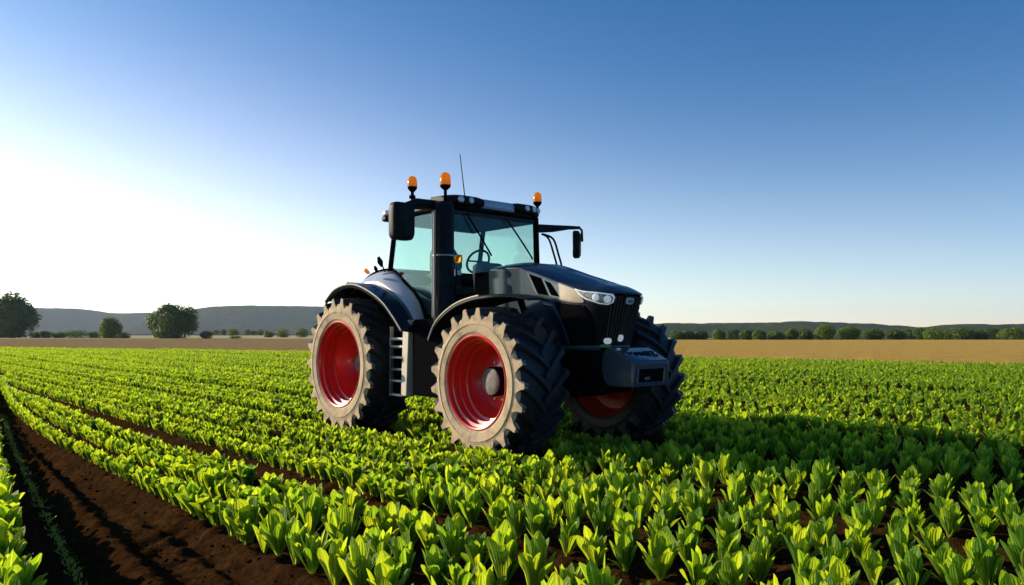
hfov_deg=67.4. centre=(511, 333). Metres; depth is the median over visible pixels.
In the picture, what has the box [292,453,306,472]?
crop plant
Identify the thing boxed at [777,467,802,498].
crop plant
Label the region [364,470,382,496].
crop plant
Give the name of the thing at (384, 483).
crop plant
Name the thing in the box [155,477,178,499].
crop plant
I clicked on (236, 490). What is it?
crop plant
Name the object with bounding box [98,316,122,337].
broadleaf tree
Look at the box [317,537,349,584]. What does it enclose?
crop plant
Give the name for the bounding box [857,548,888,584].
crop plant
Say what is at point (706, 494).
crop plant
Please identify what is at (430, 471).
crop plant
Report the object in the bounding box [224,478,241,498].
crop plant
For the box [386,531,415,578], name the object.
crop plant
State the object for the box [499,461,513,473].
crop plant
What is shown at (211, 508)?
crop plant
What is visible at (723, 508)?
crop plant
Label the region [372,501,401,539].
crop plant
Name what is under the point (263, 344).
ploughed field
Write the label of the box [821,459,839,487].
crop plant
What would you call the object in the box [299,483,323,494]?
crop plant
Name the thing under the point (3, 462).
crop plant
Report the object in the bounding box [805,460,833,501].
crop plant
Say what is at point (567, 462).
crop plant
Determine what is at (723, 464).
crop plant
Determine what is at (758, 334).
hedgerow tree
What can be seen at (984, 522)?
crop plant
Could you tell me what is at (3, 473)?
crop plant
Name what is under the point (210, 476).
crop plant
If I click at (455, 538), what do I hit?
crop plant
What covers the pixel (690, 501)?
crop plant
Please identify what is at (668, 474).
crop plant
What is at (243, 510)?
crop plant
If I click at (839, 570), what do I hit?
crop plant
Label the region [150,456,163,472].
crop plant
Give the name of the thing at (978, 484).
crop plant
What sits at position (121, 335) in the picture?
round bush
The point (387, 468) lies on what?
crop plant
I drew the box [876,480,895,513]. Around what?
crop plant
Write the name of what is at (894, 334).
hedgerow tree
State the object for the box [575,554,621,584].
crop plant
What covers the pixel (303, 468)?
crop plant
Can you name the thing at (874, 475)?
crop plant
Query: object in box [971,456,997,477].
crop plant
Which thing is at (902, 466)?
crop plant
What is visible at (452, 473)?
crop plant
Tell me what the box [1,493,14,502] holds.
crop plant
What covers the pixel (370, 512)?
crop plant
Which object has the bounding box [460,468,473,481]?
crop plant
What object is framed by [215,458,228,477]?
crop plant
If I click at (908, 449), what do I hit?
crop plant
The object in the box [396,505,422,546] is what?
crop plant
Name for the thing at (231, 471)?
crop plant
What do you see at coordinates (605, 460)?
crop plant
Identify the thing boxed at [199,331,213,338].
round bush
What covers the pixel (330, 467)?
crop plant
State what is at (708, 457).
crop plant
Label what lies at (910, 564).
crop plant
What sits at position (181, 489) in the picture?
crop plant
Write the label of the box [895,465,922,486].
crop plant
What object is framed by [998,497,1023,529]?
crop plant
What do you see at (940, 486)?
crop plant
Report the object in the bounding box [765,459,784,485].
crop plant
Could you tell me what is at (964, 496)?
crop plant
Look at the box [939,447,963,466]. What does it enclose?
crop plant
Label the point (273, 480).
crop plant
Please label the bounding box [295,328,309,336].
round bush
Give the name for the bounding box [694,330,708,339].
hedgerow tree
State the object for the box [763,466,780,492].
crop plant
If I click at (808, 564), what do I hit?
crop plant
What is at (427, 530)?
crop plant
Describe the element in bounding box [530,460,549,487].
crop plant
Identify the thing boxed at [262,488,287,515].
crop plant
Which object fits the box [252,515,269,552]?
crop plant
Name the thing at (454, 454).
crop plant
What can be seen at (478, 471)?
crop plant
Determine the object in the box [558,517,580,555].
crop plant
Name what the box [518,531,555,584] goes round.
crop plant
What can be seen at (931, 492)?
crop plant
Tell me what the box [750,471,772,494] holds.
crop plant
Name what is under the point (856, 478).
crop plant
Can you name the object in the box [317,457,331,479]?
crop plant
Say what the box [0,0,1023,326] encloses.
sky
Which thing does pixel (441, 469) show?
crop plant
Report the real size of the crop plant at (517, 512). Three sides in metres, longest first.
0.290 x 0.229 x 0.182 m
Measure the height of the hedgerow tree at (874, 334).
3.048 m
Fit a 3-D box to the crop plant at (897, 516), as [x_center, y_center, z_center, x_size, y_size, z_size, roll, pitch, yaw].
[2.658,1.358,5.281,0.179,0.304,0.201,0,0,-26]
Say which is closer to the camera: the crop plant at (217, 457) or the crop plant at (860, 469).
the crop plant at (860, 469)
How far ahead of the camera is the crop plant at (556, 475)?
7.16 m
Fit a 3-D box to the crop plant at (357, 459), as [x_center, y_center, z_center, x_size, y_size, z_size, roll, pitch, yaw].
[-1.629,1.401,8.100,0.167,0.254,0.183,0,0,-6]
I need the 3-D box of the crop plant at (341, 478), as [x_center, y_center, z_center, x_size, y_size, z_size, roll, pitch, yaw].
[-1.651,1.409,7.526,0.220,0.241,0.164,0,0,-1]
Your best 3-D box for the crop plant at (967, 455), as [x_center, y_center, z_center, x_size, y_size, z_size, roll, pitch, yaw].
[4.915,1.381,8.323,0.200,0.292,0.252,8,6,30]
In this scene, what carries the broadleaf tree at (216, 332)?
on the stubble field at (217, 337)
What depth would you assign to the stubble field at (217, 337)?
288.20 m
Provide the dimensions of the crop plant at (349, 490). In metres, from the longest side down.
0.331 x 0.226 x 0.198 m
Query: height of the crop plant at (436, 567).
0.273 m
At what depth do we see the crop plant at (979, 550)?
4.47 m
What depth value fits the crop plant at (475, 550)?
4.75 m
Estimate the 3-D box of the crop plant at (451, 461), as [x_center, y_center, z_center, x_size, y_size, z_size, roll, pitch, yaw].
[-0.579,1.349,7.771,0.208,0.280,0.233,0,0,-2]
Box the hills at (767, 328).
[655,321,912,334]
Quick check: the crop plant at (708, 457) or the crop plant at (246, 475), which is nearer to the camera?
the crop plant at (246, 475)
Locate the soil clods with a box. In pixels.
[3,427,1015,584]
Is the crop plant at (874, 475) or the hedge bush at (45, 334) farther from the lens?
the hedge bush at (45, 334)
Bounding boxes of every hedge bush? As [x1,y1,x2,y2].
[28,332,41,337]
[39,330,53,337]
[51,331,65,337]
[64,329,87,337]
[86,331,100,337]
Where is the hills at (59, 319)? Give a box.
[25,308,151,333]
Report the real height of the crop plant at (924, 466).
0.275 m
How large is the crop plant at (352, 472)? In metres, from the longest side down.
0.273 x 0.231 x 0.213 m
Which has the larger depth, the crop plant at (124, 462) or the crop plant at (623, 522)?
the crop plant at (124, 462)
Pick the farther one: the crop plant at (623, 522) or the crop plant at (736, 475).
the crop plant at (736, 475)
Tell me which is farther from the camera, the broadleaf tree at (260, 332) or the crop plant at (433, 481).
the broadleaf tree at (260, 332)
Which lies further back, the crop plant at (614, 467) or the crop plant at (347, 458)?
the crop plant at (347, 458)
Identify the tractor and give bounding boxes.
[307,156,685,453]
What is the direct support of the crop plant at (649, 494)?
on the ground
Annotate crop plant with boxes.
[0,459,8,469]
[0,466,8,475]
[0,469,15,481]
[0,478,13,493]
[0,483,24,502]
[0,499,19,508]
[0,503,22,527]
[0,517,24,539]
[0,521,33,557]
[0,540,29,556]
[0,546,26,565]
[0,550,47,584]
[0,573,19,584]
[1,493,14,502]
[7,530,26,556]
[109,457,116,473]
[112,454,130,477]
[112,458,118,474]
[116,457,135,480]
[124,463,137,482]
[131,469,139,485]
[134,465,157,489]
[141,468,158,492]
[148,474,167,495]
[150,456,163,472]
[154,454,171,474]
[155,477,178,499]
[162,477,182,502]
[164,463,173,476]
[165,476,187,505]
[168,454,189,478]
[174,480,210,515]
[176,464,187,483]
[176,485,187,511]
[184,463,198,482]
[188,493,219,519]
[191,464,207,487]
[198,470,206,492]
[200,455,212,467]
[202,466,227,496]
[203,496,222,526]
[204,449,229,468]
[214,477,229,498]
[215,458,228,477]
[217,498,234,525]
[222,503,235,535]
[224,463,241,483]
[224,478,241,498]
[225,497,259,540]
[227,458,245,468]
[231,484,249,498]
[231,485,260,500]
[235,464,257,485]
[236,517,258,544]
[247,483,281,518]
[249,487,260,515]
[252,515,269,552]
[256,506,295,555]
[259,473,283,491]
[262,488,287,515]
[278,478,305,493]
[283,485,302,518]
[285,520,310,563]
[287,492,309,523]
[291,530,331,573]
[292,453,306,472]
[294,486,327,535]
[296,460,308,476]
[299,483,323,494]
[307,456,321,477]
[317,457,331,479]
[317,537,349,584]
[321,494,329,518]
[321,506,351,540]
[325,462,337,482]
[325,488,343,509]
[325,502,361,552]
[332,465,348,487]
[335,487,366,523]
[337,453,355,467]
[338,535,377,584]
[341,486,367,522]
[343,462,366,486]
[351,454,364,464]
[355,473,369,493]
[358,457,377,474]
[359,505,381,528]
[359,526,381,558]
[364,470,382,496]
[365,527,394,565]
[366,550,409,584]
[368,461,388,473]
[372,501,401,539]
[376,474,394,501]
[381,462,393,477]
[385,479,410,505]
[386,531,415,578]
[389,461,413,482]
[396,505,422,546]
[399,455,411,466]
[404,484,427,508]
[405,472,420,483]
[407,481,423,507]
[411,455,422,475]
[415,511,444,550]
[418,453,436,468]
[420,463,441,492]
[421,544,453,584]
[422,483,448,515]
[428,474,443,490]
[436,463,445,479]
[436,512,474,565]
[438,462,463,494]
[442,561,478,584]
[444,453,464,467]
[445,482,466,516]
[451,451,464,457]
[452,476,465,486]
[457,485,483,527]
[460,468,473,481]
[460,532,489,574]
[462,451,474,470]
[465,472,483,492]
[469,454,488,472]
[469,467,486,480]
[471,562,505,584]
[478,476,502,507]
[481,493,510,532]
[483,468,495,478]
[484,458,503,474]
[485,519,518,584]
[492,466,514,490]
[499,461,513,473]
[500,484,518,505]
[502,472,521,492]
[505,452,522,466]
[505,498,529,538]
[512,464,525,485]
[518,476,539,497]
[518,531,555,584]
[519,455,533,465]
[522,496,556,536]
[523,455,539,478]
[523,493,541,507]
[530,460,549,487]
[536,477,556,501]
[541,449,556,473]
[545,495,563,527]
[545,563,585,584]
[547,464,565,493]
[554,491,589,524]
[556,476,580,504]
[558,455,574,478]
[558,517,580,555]
[568,463,587,480]
[573,473,588,498]
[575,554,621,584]
[576,480,601,517]
[576,526,607,566]
[584,451,597,473]
[585,472,607,497]
[587,495,613,538]
[596,449,614,471]
[603,485,626,524]
[604,457,629,485]
[604,470,633,496]
[608,530,639,571]
[612,508,639,548]
[614,453,626,465]
[620,488,652,527]
[622,457,635,474]
[624,470,643,491]
[636,457,656,483]
[636,525,682,580]
[639,482,657,516]
[644,509,671,539]
[647,473,664,501]
[649,451,666,474]
[652,492,682,528]
[653,479,683,514]
[660,462,678,485]
[666,445,686,477]
[676,522,702,562]
[678,477,690,506]
[679,484,704,515]
[680,545,721,584]
[681,464,698,484]
[681,507,705,538]
[688,453,705,480]
[692,459,721,492]
[699,486,717,515]
[702,452,719,463]
[706,511,746,540]
[708,550,750,584]
[711,499,736,520]
[713,528,742,560]
[715,453,736,483]
[719,447,738,474]
[720,473,751,514]
[724,470,738,484]
[731,461,757,486]
[734,450,744,469]
[739,449,761,479]
[739,500,763,538]
[742,535,774,584]
[748,489,773,521]
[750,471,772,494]
[752,518,786,557]
[756,456,766,473]
[760,574,790,584]
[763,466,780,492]
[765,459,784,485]
[769,484,791,505]
[770,497,791,519]
[774,454,790,479]
[775,498,806,546]
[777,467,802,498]
[781,524,820,567]
[791,459,806,478]
[792,549,828,581]
[795,570,832,584]
[801,459,811,480]
[803,482,825,511]
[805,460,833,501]
[806,494,839,532]
[808,516,836,549]
[815,456,837,469]
[818,533,851,574]
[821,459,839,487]
[821,555,859,584]
[834,470,864,501]
[834,489,857,518]
[837,447,859,470]
[839,470,864,487]
[843,500,881,536]
[845,519,881,563]
[846,463,866,488]
[857,486,885,527]
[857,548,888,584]
[861,450,882,472]
[863,468,889,489]
[872,578,900,584]
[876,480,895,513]
[879,469,894,486]
[884,508,917,539]
[886,519,920,570]
[890,486,920,514]
[892,454,914,478]
[894,545,931,584]
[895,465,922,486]
[896,439,918,464]
[899,477,920,496]
[905,501,932,532]
[910,457,932,482]
[913,523,949,558]
[917,446,941,474]
[922,473,953,499]
[923,542,956,582]
[928,479,954,498]
[929,496,953,519]
[936,452,968,486]
[938,553,979,584]
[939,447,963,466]
[939,502,964,536]
[951,533,1003,584]
[958,481,986,515]
[960,449,975,474]
[962,482,988,494]
[966,485,997,517]
[968,506,999,535]
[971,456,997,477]
[971,463,996,490]
[974,447,993,466]
[980,532,1002,561]
[987,480,1014,524]
[989,569,1021,584]
[994,443,1010,463]
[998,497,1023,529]
[999,447,1023,469]
[999,455,1020,480]
[1000,523,1023,579]
[1003,466,1023,492]
[1010,511,1023,532]
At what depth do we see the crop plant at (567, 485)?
6.48 m
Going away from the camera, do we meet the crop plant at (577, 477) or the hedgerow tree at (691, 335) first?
the crop plant at (577, 477)
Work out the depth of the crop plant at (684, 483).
6.56 m
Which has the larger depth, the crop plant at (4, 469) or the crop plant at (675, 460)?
the crop plant at (675, 460)
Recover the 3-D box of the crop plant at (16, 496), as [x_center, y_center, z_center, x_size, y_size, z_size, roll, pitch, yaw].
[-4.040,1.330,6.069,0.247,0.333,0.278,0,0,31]
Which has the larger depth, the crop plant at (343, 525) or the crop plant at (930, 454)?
the crop plant at (930, 454)
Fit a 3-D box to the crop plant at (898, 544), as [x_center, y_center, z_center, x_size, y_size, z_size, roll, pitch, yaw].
[2.470,1.342,4.860,0.189,0.332,0.216,1,-2,19]
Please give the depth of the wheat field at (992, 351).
64.96 m
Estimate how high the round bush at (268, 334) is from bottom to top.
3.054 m
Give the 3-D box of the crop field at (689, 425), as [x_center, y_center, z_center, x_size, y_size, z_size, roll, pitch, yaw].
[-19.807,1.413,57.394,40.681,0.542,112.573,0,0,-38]
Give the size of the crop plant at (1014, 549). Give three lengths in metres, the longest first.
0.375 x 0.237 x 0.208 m
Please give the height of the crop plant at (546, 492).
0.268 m
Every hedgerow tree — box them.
[669,330,687,339]
[683,331,695,339]
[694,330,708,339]
[712,329,725,339]
[726,329,740,338]
[738,330,752,339]
[752,329,766,339]
[767,330,786,339]
[784,328,798,339]
[798,328,814,339]
[813,323,835,339]
[835,326,861,339]
[860,328,884,339]
[884,329,906,339]
[902,329,914,338]
[912,327,926,338]
[922,326,943,339]
[943,329,956,339]
[948,327,978,339]
[971,330,990,339]
[984,328,1000,338]
[995,327,1023,339]
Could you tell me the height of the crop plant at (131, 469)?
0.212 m
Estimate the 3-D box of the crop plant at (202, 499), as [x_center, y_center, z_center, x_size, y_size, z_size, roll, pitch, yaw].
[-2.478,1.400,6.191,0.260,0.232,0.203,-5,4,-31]
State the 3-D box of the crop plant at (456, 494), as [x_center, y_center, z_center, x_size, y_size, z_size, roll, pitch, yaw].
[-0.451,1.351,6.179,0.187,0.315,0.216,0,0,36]
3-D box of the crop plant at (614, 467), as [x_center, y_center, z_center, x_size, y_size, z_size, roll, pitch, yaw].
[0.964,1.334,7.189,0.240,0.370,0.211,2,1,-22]
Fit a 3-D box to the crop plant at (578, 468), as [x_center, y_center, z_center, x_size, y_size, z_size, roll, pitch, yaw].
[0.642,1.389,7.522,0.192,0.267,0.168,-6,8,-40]
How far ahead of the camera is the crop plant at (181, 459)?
7.84 m
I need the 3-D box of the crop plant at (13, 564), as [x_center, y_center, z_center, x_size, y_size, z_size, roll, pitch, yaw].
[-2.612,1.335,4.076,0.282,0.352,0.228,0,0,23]
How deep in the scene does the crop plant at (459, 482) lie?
6.79 m
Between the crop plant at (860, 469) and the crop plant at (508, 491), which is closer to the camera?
the crop plant at (508, 491)
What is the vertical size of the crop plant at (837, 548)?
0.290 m
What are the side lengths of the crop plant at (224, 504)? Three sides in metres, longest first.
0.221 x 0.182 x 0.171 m
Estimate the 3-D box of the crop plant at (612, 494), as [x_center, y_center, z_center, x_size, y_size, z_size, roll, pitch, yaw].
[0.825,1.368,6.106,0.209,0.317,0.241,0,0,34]
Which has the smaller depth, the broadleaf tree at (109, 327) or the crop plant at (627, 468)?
the crop plant at (627, 468)
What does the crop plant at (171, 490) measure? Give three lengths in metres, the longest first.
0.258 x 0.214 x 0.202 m
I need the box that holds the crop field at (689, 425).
[0,346,1023,584]
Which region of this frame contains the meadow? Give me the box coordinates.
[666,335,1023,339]
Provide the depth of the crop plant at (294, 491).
5.93 m
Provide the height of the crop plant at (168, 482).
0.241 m
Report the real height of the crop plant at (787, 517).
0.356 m
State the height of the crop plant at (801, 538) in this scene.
0.289 m
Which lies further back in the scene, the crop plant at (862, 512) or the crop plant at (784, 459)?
the crop plant at (784, 459)
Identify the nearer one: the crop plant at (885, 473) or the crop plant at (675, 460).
the crop plant at (885, 473)
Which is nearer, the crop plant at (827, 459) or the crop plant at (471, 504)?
the crop plant at (471, 504)
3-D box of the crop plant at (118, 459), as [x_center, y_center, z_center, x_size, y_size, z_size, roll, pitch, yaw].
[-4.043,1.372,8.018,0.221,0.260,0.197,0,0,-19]
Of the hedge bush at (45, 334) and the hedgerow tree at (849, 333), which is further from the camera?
the hedge bush at (45, 334)
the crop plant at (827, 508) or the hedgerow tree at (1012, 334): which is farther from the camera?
the hedgerow tree at (1012, 334)
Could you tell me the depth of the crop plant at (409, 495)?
6.65 m
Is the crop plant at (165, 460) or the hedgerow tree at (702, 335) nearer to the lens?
the crop plant at (165, 460)
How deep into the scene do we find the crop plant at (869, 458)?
8.08 m
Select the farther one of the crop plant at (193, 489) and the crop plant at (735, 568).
the crop plant at (193, 489)
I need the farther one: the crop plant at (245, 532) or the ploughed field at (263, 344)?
the ploughed field at (263, 344)
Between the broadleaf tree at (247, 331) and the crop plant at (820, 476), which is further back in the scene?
the broadleaf tree at (247, 331)
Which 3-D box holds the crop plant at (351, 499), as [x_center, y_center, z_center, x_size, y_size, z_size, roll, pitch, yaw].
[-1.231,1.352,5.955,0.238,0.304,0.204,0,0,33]
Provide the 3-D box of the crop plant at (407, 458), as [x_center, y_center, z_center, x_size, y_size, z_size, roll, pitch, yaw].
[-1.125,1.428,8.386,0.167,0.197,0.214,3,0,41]
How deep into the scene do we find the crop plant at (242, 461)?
7.84 m
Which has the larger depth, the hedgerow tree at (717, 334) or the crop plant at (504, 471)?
the hedgerow tree at (717, 334)
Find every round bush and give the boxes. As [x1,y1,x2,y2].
[116,332,130,337]
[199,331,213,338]
[263,330,274,336]
[275,328,290,336]
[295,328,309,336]
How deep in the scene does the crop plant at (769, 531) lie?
5.11 m
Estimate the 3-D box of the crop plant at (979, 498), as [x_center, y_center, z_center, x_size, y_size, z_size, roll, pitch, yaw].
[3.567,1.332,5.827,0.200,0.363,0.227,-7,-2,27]
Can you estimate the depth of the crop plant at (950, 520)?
5.64 m
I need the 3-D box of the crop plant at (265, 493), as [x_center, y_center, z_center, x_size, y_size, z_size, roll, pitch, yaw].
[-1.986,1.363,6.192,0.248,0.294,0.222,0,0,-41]
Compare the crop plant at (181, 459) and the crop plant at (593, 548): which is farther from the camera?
the crop plant at (181, 459)
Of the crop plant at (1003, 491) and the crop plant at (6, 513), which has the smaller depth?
the crop plant at (6, 513)
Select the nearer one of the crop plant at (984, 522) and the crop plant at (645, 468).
the crop plant at (984, 522)
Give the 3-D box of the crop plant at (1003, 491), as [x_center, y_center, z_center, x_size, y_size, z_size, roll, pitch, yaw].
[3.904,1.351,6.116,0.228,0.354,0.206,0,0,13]
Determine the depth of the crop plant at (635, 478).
6.95 m
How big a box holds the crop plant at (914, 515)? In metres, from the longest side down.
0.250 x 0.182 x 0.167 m
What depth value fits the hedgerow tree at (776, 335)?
174.41 m
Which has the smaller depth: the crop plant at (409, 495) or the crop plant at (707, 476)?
the crop plant at (409, 495)
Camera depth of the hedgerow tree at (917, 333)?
214.14 m
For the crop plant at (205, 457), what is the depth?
8.23 m
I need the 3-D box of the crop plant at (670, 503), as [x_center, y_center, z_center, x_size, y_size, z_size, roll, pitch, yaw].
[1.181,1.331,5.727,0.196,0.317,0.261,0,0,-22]
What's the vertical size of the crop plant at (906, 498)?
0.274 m
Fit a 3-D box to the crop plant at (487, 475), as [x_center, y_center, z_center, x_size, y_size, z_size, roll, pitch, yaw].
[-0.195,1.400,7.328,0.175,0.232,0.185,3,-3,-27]
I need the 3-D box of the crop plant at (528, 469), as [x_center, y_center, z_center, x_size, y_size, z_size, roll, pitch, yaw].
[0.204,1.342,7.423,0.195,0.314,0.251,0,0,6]
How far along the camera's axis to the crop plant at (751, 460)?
7.80 m
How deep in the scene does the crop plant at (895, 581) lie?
4.04 m
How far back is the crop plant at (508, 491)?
6.27 m
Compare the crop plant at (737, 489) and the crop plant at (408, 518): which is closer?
the crop plant at (408, 518)
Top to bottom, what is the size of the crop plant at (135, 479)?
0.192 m
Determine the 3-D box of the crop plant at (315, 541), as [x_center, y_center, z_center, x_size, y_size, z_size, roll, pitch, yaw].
[-1.254,1.363,4.791,0.235,0.276,0.194,0,0,-23]
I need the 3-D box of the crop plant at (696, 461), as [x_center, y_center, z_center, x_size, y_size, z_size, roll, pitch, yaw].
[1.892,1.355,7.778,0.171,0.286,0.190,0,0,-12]
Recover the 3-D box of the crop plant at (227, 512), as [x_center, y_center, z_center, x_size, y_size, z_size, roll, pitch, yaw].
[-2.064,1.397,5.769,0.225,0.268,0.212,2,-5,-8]
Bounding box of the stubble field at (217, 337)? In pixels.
[0,335,711,338]
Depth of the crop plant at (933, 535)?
5.04 m
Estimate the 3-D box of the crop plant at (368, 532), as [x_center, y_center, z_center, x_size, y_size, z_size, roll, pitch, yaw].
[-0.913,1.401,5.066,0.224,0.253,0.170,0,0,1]
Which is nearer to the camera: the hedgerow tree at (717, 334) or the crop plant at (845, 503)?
the crop plant at (845, 503)
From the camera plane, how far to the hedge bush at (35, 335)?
268.82 m
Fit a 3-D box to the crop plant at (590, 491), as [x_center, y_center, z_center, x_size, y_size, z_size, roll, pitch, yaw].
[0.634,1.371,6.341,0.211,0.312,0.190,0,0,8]
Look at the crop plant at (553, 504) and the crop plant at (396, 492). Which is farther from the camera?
the crop plant at (396, 492)
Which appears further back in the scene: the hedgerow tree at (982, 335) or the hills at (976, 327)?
the hills at (976, 327)
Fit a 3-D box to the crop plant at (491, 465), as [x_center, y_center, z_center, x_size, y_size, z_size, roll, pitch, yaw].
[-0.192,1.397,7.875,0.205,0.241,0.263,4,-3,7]
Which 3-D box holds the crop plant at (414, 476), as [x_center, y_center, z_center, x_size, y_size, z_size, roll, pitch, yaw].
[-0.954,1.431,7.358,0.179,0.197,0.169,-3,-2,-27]
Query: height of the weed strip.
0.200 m
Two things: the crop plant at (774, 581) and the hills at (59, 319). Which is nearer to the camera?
the crop plant at (774, 581)
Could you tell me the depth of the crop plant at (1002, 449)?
8.39 m
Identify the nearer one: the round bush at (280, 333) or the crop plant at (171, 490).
the crop plant at (171, 490)
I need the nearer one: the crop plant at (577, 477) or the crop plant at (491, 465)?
the crop plant at (577, 477)
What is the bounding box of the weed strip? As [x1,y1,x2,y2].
[0,414,86,584]
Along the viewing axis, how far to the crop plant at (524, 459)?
8.09 m
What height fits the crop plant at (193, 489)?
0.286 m
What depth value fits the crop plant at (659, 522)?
5.16 m
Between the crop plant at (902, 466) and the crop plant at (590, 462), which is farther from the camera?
the crop plant at (590, 462)
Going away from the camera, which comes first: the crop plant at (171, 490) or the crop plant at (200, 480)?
the crop plant at (171, 490)
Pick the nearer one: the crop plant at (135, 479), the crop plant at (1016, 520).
the crop plant at (1016, 520)
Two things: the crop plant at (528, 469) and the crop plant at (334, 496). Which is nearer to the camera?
the crop plant at (334, 496)
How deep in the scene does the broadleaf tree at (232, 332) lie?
298.85 m
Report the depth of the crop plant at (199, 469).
7.40 m
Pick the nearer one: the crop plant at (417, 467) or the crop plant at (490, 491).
the crop plant at (490, 491)
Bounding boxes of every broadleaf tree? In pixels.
[0,291,42,337]
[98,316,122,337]
[143,303,199,338]
[212,329,219,335]
[220,329,226,334]
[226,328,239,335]
[242,329,250,334]
[256,329,263,335]
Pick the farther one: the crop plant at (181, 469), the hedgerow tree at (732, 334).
the hedgerow tree at (732, 334)
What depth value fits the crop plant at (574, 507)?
5.64 m
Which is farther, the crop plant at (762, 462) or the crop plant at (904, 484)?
the crop plant at (762, 462)
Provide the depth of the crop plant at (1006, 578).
4.01 m
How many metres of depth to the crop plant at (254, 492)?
6.34 m
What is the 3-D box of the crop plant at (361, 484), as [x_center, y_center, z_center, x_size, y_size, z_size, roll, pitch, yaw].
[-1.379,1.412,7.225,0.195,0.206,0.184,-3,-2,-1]
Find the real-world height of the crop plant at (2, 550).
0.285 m
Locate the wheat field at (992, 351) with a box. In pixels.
[674,340,1023,364]
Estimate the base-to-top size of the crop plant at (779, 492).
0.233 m
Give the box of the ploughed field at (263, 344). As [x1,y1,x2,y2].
[0,339,312,350]
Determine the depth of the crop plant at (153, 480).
7.10 m
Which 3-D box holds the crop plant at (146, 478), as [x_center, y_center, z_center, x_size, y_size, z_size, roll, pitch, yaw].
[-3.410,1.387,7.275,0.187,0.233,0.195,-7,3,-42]
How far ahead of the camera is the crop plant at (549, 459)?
7.76 m
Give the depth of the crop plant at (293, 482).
6.71 m
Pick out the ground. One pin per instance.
(166, 534)
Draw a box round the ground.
[0,334,1023,584]
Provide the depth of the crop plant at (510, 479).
7.06 m
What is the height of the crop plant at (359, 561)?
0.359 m
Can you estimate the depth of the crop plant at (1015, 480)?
7.12 m
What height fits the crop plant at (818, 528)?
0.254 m
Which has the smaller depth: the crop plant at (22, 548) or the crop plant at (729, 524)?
the crop plant at (22, 548)
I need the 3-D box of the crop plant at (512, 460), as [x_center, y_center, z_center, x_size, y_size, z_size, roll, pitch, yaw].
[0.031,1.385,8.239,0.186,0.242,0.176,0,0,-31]
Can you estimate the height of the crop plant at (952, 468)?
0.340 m
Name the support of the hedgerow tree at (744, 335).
on the ground
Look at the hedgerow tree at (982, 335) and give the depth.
180.04 m
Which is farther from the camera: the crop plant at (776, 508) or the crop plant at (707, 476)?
the crop plant at (707, 476)
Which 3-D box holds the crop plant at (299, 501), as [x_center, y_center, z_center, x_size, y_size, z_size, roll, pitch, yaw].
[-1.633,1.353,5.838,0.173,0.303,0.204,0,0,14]
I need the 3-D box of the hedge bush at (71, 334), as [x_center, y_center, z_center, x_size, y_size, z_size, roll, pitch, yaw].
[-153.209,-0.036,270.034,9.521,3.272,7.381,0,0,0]
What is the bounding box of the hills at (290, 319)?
[121,305,323,333]
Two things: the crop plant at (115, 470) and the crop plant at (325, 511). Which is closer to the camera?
the crop plant at (325, 511)
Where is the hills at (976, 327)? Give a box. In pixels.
[881,324,1023,333]
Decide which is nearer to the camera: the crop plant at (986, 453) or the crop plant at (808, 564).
the crop plant at (808, 564)
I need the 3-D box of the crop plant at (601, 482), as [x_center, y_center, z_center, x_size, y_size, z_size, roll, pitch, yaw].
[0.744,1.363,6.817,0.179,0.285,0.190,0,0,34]
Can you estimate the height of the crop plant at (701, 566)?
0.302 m
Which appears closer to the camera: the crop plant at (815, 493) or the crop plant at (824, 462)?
the crop plant at (815, 493)
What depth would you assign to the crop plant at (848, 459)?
8.30 m
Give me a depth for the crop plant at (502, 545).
4.53 m
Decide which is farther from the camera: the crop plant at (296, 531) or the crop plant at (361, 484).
the crop plant at (361, 484)
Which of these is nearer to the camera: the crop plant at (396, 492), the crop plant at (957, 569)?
the crop plant at (957, 569)
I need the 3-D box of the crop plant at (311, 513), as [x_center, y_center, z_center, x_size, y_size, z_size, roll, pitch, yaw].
[-1.468,1.317,5.654,0.246,0.353,0.202,0,0,28]
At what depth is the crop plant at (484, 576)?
4.08 m
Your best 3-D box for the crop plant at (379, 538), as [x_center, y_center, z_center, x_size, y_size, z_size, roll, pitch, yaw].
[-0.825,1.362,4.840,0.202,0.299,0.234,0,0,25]
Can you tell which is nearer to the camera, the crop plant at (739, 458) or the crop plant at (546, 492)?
the crop plant at (546, 492)
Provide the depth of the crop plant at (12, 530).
4.99 m
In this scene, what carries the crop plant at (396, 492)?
on the ground
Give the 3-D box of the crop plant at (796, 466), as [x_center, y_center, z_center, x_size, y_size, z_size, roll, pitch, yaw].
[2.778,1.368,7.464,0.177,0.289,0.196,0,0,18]
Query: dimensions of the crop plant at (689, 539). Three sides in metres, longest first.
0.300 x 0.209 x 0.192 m
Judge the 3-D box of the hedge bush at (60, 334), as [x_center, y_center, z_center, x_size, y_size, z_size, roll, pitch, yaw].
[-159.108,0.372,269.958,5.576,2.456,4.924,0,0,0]
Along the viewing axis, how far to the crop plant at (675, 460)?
7.95 m
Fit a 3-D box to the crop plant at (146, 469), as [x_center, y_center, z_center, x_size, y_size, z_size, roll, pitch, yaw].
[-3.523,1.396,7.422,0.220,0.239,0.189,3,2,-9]
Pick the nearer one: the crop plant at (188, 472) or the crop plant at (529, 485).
the crop plant at (529, 485)
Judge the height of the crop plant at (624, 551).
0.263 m
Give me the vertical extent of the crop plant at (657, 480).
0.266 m
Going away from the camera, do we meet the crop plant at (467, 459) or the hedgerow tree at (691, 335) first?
the crop plant at (467, 459)

